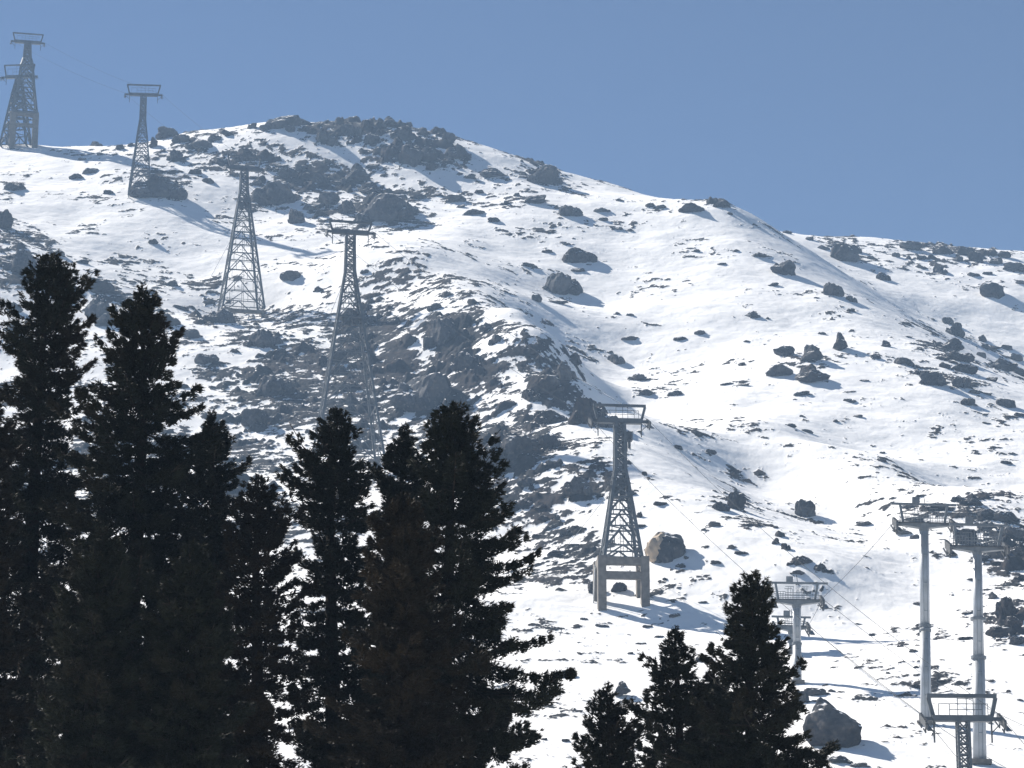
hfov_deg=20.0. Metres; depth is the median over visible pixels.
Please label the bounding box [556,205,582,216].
boulder
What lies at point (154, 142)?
boulder
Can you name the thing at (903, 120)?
sky
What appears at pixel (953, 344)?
boulder
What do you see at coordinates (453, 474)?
fir tree
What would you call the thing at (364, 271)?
boulder
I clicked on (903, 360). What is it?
boulder
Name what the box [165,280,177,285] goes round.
boulder
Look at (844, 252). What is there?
boulder
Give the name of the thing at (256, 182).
boulder
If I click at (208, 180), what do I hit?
boulder
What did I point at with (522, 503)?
boulder
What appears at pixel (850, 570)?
haul rope
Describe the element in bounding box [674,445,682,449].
boulder
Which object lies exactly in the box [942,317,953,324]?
boulder
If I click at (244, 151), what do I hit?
boulder
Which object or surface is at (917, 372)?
boulder
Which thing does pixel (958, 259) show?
boulder
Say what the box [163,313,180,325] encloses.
boulder
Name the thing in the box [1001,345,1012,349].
boulder
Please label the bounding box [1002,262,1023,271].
boulder
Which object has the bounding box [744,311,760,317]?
boulder
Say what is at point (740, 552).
boulder
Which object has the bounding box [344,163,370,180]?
boulder
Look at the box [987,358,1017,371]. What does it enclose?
boulder
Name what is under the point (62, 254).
boulder
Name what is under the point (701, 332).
boulder
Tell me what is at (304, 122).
boulder
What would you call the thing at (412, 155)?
boulder
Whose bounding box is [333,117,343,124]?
boulder
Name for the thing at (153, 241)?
boulder
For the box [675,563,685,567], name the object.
boulder
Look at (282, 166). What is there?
boulder
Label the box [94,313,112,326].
boulder
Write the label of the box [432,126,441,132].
boulder
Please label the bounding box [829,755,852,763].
boulder
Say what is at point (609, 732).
fir tree
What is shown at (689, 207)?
boulder
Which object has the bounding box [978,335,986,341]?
boulder
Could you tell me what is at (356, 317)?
lattice pylon
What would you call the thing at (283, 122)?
boulder
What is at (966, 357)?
boulder
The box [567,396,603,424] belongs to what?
boulder
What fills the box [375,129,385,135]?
boulder
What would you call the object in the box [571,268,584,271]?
boulder
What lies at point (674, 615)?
boulder
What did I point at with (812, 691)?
boulder
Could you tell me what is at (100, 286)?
boulder
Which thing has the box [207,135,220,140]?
boulder
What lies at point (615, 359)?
boulder
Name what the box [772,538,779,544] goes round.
boulder
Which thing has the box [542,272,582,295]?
boulder
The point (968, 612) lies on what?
boulder
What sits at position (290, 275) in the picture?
boulder
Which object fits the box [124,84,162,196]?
lattice pylon
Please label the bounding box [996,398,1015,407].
boulder
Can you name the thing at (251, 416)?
boulder
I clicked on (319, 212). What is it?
boulder
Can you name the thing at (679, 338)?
boulder
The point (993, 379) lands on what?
boulder
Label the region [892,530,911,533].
boulder
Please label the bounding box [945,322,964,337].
boulder
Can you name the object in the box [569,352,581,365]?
boulder
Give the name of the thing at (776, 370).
boulder
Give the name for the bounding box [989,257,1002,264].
boulder
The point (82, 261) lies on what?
boulder
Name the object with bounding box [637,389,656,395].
boulder
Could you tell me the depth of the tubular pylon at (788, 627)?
368.11 m
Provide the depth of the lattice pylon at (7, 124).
837.64 m
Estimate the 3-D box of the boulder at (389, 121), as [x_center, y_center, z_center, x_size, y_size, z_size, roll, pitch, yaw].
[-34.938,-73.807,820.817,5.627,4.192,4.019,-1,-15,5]
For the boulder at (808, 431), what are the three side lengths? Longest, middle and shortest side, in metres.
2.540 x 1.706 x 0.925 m
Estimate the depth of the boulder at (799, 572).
408.62 m
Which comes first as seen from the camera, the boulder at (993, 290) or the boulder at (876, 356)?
the boulder at (876, 356)
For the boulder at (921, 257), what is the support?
on the mountainside
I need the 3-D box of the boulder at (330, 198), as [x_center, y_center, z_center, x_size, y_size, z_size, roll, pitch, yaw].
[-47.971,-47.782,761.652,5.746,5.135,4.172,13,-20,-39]
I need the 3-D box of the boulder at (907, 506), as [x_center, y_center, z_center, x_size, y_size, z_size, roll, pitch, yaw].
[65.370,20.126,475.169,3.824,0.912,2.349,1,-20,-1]
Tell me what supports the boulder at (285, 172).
on the mountainside
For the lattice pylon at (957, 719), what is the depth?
262.73 m
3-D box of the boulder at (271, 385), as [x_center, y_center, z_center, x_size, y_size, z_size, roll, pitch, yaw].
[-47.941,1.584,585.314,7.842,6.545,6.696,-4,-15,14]
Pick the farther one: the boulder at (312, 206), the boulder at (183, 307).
the boulder at (312, 206)
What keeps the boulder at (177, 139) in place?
on the mountainside
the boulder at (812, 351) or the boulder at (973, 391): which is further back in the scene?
the boulder at (812, 351)
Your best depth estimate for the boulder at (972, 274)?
789.20 m
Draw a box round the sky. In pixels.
[0,0,1023,250]
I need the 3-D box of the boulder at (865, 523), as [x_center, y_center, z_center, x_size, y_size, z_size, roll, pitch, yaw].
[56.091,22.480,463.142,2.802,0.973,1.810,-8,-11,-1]
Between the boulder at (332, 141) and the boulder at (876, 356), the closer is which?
the boulder at (876, 356)
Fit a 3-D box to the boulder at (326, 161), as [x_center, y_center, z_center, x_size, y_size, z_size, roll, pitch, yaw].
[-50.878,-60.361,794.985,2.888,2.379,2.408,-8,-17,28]
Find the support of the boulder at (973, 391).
on the mountainside
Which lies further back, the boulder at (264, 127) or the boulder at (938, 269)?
the boulder at (264, 127)
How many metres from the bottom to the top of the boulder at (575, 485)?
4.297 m
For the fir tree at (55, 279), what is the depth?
50.82 m
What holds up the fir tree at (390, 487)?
on the mountainside
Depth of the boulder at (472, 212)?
748.84 m
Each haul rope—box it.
[13,41,965,767]
[51,46,1023,743]
[808,523,892,624]
[812,628,1005,767]
[825,601,1023,725]
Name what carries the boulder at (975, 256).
on the mountainside
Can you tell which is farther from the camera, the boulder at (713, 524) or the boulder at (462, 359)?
the boulder at (462, 359)
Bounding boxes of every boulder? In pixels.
[0,209,12,228]
[2,248,36,271]
[4,182,25,190]
[7,302,22,312]
[51,250,65,256]
[69,173,83,178]
[76,259,88,263]
[82,168,97,173]
[84,277,114,292]
[84,302,109,317]
[89,141,102,145]
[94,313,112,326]
[103,190,113,193]
[115,144,123,149]
[129,174,187,199]
[148,239,157,243]
[149,137,157,147]
[155,126,178,139]
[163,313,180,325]
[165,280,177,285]
[166,149,182,160]
[171,134,189,142]
[173,305,188,310]
[182,329,200,338]
[184,140,212,149]
[188,169,202,174]
[194,353,218,364]
[202,178,213,183]
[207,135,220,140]
[207,308,235,323]
[215,158,226,163]
[221,130,231,135]
[229,173,239,176]
[233,147,253,159]
[241,408,272,425]
[243,328,283,346]
[247,123,256,128]
[249,179,262,185]
[251,180,296,204]
[255,375,295,396]
[259,125,270,130]
[264,115,301,128]
[265,164,274,170]
[275,164,288,167]
[279,167,296,177]
[279,270,300,280]
[285,125,294,131]
[287,209,304,223]
[295,165,307,171]
[301,119,310,124]
[303,203,323,209]
[306,128,316,133]
[313,286,324,291]
[314,209,326,215]
[316,128,330,141]
[316,350,349,365]
[318,191,339,205]
[322,159,331,163]
[326,136,338,145]
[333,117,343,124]
[334,178,349,185]
[338,200,355,213]
[339,124,354,135]
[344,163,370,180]
[355,127,364,135]
[355,193,413,221]
[358,182,383,193]
[360,269,368,273]
[361,119,375,129]
[363,133,380,143]
[364,315,377,322]
[365,163,379,168]
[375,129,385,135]
[380,146,398,157]
[381,116,397,126]
[390,125,412,140]
[390,137,403,146]
[390,372,451,411]
[399,144,437,166]
[406,202,419,213]
[410,194,426,199]
[416,127,427,135]
[423,317,457,347]
[425,163,439,170]
[427,303,441,311]
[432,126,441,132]
[440,157,453,163]
[441,291,452,297]
[442,132,455,143]
[445,143,471,158]
[445,194,465,201]
[450,351,482,370]
[463,174,476,179]
[463,209,484,214]
[474,190,483,193]
[479,322,492,331]
[479,435,541,470]
[480,168,507,176]
[488,217,499,221]
[488,334,501,345]
[516,499,532,506]
[517,478,534,486]
[521,262,537,267]
[521,391,541,401]
[523,375,565,394]
[525,195,545,203]
[527,164,562,184]
[531,294,541,302]
[531,433,560,449]
[532,410,567,423]
[534,504,546,509]
[537,515,547,519]
[542,249,552,252]
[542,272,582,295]
[544,524,557,529]
[545,460,556,464]
[547,550,564,556]
[549,300,566,303]
[551,514,559,519]
[552,361,576,379]
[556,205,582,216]
[557,446,568,450]
[558,529,572,537]
[562,247,597,262]
[562,476,592,496]
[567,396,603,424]
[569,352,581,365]
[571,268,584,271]
[587,581,592,593]
[588,464,602,468]
[594,207,610,211]
[595,624,608,626]
[598,217,608,220]
[599,415,620,427]
[607,354,625,364]
[611,582,626,591]
[615,680,630,696]
[621,336,637,339]
[628,373,646,379]
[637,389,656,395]
[645,203,654,207]
[645,532,685,562]
[653,501,666,505]
[667,390,682,396]
[669,613,680,617]
[673,337,686,340]
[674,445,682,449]
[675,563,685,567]
[678,202,704,212]
[694,330,705,334]
[706,449,716,454]
[708,521,720,526]
[710,560,720,563]
[712,502,729,511]
[713,200,730,207]
[726,544,735,548]
[727,491,745,509]
[734,551,747,554]
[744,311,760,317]
[751,252,771,256]
[765,364,792,376]
[768,282,778,285]
[770,260,795,275]
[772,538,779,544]
[773,345,794,355]
[775,530,784,536]
[781,543,790,550]
[785,423,796,427]
[786,555,812,565]
[790,570,804,574]
[793,391,812,395]
[794,363,829,381]
[795,499,815,516]
[798,691,808,702]
[800,344,823,360]
[802,429,813,433]
[803,697,861,747]
[804,687,825,695]
[814,563,826,571]
[817,245,829,249]
[821,282,844,296]
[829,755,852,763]
[830,243,859,261]
[833,332,847,350]
[843,399,855,402]
[846,296,857,302]
[850,762,870,766]
[855,521,871,525]
[870,354,880,358]
[876,272,890,280]
[881,340,890,346]
[892,252,899,256]
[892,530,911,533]
[894,357,914,365]
[899,241,922,249]
[902,505,915,508]
[909,534,918,538]
[913,370,929,374]
[917,255,926,259]
[919,371,948,385]
[924,506,951,510]
[932,246,953,253]
[932,266,947,273]
[939,362,950,367]
[941,338,963,351]
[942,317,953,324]
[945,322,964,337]
[946,351,974,362]
[950,496,967,501]
[951,363,977,373]
[951,376,973,388]
[953,256,963,261]
[953,528,977,542]
[956,636,972,640]
[957,246,974,253]
[959,497,983,504]
[960,398,977,405]
[961,610,972,613]
[967,251,983,261]
[967,272,979,276]
[967,508,994,516]
[968,389,978,393]
[969,554,989,559]
[976,352,985,358]
[977,521,996,530]
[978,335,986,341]
[979,282,1004,298]
[981,344,989,349]
[985,626,1014,637]
[986,377,997,381]
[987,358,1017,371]
[988,591,997,598]
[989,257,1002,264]
[989,561,1002,564]
[993,510,1016,521]
[995,596,1015,618]
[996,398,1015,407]
[999,251,1010,257]
[1000,460,1012,464]
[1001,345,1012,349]
[1001,546,1023,556]
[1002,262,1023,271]
[1003,526,1023,538]
[1004,616,1022,627]
[1009,635,1023,644]
[1010,353,1022,361]
[1013,368,1023,376]
[1014,412,1023,416]
[1014,574,1023,578]
[1016,280,1023,283]
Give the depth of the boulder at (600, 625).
391.65 m
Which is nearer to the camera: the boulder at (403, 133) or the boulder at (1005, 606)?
the boulder at (1005, 606)
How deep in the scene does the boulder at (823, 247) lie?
808.11 m
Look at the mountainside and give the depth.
594.86 m
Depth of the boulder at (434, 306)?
628.90 m
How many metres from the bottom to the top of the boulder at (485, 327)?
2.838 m
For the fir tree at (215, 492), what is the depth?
51.38 m
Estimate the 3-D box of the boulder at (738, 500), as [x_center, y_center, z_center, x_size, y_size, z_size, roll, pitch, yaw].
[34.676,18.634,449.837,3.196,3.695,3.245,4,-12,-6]
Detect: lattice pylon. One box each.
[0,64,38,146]
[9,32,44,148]
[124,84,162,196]
[208,154,265,317]
[312,219,386,470]
[566,403,653,610]
[917,693,1011,767]
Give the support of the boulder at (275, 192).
on the mountainside
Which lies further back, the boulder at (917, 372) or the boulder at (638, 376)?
the boulder at (638, 376)
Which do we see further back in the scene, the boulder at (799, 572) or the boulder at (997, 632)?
the boulder at (799, 572)
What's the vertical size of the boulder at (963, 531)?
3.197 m
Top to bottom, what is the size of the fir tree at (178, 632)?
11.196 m
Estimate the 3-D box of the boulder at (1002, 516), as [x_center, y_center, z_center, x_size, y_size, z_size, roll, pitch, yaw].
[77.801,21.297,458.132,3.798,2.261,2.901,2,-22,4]
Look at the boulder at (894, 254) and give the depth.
807.53 m
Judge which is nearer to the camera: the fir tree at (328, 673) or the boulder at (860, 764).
the fir tree at (328, 673)
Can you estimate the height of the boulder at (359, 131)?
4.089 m
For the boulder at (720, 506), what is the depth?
444.55 m
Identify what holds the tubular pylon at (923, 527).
on the mountainside
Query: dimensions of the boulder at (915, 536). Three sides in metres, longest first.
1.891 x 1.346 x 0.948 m
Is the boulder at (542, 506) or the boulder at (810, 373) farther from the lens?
the boulder at (810, 373)
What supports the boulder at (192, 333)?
on the mountainside
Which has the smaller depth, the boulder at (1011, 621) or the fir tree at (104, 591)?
the fir tree at (104, 591)
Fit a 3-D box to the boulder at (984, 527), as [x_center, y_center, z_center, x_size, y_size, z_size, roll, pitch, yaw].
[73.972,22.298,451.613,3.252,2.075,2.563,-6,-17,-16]
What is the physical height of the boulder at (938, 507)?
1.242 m
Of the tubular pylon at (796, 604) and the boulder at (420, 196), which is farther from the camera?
the boulder at (420, 196)
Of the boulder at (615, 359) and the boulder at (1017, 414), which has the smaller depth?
the boulder at (1017, 414)
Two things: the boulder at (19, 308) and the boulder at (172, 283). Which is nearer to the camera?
the boulder at (19, 308)
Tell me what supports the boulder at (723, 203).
on the mountainside
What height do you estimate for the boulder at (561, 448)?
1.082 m
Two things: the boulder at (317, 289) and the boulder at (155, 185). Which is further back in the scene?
the boulder at (155, 185)
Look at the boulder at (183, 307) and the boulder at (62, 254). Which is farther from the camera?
the boulder at (62, 254)
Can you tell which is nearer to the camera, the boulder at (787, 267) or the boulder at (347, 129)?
the boulder at (787, 267)
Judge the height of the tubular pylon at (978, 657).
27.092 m
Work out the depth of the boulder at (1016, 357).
720.63 m
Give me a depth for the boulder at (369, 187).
774.00 m
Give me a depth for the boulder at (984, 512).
459.24 m
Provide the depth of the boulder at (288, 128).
816.20 m
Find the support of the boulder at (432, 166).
on the mountainside
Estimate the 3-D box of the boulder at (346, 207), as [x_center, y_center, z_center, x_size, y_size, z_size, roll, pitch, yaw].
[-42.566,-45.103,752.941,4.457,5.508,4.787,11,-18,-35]
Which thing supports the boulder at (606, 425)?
on the mountainside
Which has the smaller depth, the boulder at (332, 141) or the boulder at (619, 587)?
the boulder at (619, 587)
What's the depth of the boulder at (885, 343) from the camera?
629.53 m
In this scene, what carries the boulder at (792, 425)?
on the mountainside
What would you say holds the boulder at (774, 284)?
on the mountainside
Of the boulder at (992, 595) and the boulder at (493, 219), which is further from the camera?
the boulder at (493, 219)
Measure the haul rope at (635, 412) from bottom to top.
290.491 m
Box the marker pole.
[593,565,595,602]
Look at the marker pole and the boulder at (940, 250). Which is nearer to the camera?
the marker pole
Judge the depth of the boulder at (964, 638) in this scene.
372.16 m
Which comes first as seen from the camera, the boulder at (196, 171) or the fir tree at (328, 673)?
the fir tree at (328, 673)
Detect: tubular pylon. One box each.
[767,575,828,683]
[772,609,814,653]
[890,495,960,724]
[943,516,1015,764]
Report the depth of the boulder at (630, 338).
646.99 m
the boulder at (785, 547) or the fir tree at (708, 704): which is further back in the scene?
the boulder at (785, 547)
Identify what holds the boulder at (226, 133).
on the mountainside
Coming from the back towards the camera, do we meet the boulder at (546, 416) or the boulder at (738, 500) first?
the boulder at (546, 416)
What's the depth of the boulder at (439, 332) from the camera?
605.94 m
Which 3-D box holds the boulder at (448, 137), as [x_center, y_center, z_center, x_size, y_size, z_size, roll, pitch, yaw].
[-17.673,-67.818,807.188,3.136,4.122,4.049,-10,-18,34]
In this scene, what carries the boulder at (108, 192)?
on the mountainside
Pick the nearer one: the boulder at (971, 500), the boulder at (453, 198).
the boulder at (971, 500)
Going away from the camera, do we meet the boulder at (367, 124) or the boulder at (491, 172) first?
the boulder at (491, 172)
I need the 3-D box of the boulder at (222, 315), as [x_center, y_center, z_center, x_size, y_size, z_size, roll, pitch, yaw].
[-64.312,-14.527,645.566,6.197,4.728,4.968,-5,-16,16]
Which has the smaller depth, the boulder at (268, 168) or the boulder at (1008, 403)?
the boulder at (1008, 403)
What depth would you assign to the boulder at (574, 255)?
708.83 m
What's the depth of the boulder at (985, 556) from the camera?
425.66 m
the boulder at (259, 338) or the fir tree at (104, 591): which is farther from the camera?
the boulder at (259, 338)
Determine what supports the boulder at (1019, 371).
on the mountainside
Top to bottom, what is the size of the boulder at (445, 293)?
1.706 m
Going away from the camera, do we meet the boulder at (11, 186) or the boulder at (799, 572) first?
the boulder at (799, 572)
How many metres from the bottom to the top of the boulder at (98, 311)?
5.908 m
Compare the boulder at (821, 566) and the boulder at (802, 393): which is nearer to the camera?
the boulder at (821, 566)
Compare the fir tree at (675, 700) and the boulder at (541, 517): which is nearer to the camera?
the fir tree at (675, 700)
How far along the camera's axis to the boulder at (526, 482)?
466.82 m
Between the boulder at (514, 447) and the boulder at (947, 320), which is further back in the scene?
the boulder at (947, 320)
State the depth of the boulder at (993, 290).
769.65 m
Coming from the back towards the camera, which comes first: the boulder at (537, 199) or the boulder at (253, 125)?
the boulder at (253, 125)
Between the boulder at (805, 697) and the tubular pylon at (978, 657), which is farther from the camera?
the boulder at (805, 697)
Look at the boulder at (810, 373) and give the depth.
592.73 m
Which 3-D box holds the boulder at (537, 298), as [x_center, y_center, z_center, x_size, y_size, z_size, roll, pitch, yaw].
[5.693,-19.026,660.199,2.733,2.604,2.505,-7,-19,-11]
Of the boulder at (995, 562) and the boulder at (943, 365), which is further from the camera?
the boulder at (943, 365)
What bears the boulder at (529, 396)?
on the mountainside
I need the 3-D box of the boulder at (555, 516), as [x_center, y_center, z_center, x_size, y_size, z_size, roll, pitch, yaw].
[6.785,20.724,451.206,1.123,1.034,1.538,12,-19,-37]
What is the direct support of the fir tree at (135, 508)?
on the mountainside
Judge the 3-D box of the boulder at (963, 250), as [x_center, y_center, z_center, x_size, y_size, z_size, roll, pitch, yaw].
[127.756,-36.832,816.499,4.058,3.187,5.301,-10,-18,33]
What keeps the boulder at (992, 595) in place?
on the mountainside
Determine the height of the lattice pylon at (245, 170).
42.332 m
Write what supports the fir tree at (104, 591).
on the mountainside
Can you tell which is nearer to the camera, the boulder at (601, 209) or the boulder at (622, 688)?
the boulder at (622, 688)
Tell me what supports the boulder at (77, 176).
on the mountainside
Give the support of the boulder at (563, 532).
on the mountainside
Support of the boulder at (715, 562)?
on the mountainside
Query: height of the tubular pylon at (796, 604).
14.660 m
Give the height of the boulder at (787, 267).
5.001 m
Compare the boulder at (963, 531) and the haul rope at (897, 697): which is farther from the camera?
the boulder at (963, 531)
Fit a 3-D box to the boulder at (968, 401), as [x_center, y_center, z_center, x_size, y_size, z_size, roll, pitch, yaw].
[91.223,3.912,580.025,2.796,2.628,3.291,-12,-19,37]
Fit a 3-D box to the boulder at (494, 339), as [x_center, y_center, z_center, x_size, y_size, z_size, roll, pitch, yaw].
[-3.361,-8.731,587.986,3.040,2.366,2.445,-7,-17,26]
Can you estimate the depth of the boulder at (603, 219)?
743.86 m
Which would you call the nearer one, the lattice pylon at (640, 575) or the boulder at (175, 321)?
the lattice pylon at (640, 575)
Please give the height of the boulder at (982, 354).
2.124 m
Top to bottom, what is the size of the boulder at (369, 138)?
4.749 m
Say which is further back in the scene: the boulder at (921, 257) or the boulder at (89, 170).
the boulder at (921, 257)
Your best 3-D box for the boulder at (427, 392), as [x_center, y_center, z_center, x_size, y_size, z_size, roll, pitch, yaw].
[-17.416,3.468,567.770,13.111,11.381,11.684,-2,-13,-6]
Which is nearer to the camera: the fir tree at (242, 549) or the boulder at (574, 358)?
the fir tree at (242, 549)
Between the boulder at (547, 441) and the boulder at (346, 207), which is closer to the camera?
the boulder at (547, 441)
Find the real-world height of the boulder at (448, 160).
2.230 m
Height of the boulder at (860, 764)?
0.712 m
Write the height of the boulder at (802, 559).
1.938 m
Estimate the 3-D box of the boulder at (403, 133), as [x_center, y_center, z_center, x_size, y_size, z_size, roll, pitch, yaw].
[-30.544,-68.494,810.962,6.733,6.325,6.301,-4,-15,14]
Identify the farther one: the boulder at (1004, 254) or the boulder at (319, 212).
the boulder at (1004, 254)
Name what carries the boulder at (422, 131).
on the mountainside
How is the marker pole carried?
on the mountainside
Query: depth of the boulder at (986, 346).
723.21 m
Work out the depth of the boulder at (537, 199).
756.44 m
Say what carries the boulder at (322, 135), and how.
on the mountainside
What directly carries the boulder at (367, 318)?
on the mountainside
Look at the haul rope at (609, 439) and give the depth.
386.41 m
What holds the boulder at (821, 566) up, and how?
on the mountainside
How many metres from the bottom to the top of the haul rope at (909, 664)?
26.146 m
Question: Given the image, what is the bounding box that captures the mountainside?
[0,116,1023,767]
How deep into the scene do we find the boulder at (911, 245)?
818.82 m
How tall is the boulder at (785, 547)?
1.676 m
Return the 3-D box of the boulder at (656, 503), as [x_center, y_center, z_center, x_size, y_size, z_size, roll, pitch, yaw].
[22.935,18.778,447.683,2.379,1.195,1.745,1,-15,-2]
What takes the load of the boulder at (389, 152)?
on the mountainside
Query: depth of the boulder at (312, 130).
813.77 m
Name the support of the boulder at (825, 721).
on the mountainside
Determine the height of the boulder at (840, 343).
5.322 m
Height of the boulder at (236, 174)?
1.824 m
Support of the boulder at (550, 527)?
on the mountainside
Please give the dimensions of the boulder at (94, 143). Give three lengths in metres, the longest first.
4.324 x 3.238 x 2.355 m
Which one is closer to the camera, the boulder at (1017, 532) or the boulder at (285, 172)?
the boulder at (1017, 532)
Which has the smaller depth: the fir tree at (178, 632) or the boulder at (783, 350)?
the fir tree at (178, 632)
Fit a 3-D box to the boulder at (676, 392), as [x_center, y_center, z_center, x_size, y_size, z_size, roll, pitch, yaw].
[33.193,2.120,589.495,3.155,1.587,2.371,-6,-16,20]
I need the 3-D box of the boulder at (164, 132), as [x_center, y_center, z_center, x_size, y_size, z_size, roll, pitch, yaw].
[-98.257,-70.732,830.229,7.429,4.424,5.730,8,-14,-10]
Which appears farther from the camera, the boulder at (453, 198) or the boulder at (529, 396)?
the boulder at (453, 198)
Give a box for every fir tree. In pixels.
[0,249,101,767]
[0,391,43,767]
[0,522,166,767]
[10,281,244,767]
[118,538,256,767]
[158,409,261,751]
[201,473,320,767]
[269,407,393,767]
[302,491,496,767]
[366,422,435,705]
[376,400,578,767]
[564,681,665,767]
[621,625,723,767]
[653,568,841,767]
[671,669,744,763]
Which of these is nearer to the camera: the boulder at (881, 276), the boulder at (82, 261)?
the boulder at (82, 261)
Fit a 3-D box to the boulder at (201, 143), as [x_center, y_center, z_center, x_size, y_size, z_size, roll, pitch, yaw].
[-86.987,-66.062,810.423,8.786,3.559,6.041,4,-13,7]
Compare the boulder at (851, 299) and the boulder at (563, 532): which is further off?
the boulder at (851, 299)
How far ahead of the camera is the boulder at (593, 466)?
468.24 m
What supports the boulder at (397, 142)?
on the mountainside
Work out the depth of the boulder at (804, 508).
487.24 m
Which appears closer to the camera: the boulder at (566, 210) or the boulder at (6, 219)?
the boulder at (6, 219)
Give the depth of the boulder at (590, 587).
410.50 m
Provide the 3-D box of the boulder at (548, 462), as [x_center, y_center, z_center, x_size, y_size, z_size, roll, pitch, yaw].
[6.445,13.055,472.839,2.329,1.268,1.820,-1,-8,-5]
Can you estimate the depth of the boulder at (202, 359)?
608.77 m
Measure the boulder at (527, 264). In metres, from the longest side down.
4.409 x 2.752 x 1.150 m
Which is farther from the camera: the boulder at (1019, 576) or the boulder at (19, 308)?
the boulder at (19, 308)
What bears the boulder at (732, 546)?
on the mountainside
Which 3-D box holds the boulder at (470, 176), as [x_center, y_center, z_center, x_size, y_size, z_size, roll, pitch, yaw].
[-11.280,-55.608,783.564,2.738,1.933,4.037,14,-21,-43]
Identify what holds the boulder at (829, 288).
on the mountainside
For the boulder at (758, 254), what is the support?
on the mountainside
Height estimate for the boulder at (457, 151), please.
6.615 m
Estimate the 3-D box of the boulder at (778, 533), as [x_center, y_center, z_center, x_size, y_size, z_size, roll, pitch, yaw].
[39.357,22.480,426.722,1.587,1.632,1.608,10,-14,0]
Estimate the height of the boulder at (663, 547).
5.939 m
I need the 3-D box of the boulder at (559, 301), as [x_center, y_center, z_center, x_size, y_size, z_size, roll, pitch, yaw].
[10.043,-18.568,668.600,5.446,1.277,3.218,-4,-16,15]
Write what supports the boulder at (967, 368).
on the mountainside
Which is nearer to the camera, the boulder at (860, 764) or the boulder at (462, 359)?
the boulder at (860, 764)
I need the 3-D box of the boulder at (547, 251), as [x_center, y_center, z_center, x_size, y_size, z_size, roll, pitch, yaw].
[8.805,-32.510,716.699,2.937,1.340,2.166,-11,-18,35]
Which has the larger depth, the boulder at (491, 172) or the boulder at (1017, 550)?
the boulder at (491, 172)
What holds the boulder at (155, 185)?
on the mountainside
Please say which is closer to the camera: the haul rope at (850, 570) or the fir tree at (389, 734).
the fir tree at (389, 734)
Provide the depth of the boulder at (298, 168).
789.19 m
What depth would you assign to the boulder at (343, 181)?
780.79 m
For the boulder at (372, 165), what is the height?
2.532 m
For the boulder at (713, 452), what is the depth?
518.12 m
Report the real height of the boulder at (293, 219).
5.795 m
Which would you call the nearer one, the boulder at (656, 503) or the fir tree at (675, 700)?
the fir tree at (675, 700)
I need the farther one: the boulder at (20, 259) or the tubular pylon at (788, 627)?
the boulder at (20, 259)
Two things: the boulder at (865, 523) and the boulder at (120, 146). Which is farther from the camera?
the boulder at (120, 146)
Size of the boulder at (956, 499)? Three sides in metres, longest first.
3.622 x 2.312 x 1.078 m
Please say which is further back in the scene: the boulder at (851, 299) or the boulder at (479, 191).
the boulder at (479, 191)
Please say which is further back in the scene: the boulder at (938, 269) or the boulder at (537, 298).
the boulder at (938, 269)
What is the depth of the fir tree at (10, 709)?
45.91 m
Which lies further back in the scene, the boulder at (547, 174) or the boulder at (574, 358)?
the boulder at (547, 174)
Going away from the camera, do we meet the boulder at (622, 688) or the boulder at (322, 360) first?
the boulder at (622, 688)
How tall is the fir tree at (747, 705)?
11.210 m
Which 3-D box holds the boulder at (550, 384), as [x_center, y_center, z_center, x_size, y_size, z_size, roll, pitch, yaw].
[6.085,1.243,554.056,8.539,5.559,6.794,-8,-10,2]
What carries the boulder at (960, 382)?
on the mountainside
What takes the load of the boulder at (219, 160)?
on the mountainside
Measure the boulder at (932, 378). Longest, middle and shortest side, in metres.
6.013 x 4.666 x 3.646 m
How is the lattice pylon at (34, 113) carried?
on the mountainside
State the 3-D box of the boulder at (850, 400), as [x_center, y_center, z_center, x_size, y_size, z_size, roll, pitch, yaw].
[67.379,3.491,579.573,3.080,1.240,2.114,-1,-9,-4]
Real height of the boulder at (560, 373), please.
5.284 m
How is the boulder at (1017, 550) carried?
on the mountainside
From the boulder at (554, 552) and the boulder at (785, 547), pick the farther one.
the boulder at (554, 552)
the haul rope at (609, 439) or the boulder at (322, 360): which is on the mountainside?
the boulder at (322, 360)
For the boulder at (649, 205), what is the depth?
755.45 m
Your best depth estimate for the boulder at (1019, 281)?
783.30 m
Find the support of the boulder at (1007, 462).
on the mountainside
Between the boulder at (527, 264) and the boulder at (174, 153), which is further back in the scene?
the boulder at (174, 153)
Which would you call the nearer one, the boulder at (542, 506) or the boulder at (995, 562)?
the boulder at (995, 562)
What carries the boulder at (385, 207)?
on the mountainside
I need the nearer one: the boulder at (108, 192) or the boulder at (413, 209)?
the boulder at (413, 209)
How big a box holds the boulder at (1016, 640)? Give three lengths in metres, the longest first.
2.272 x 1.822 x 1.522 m

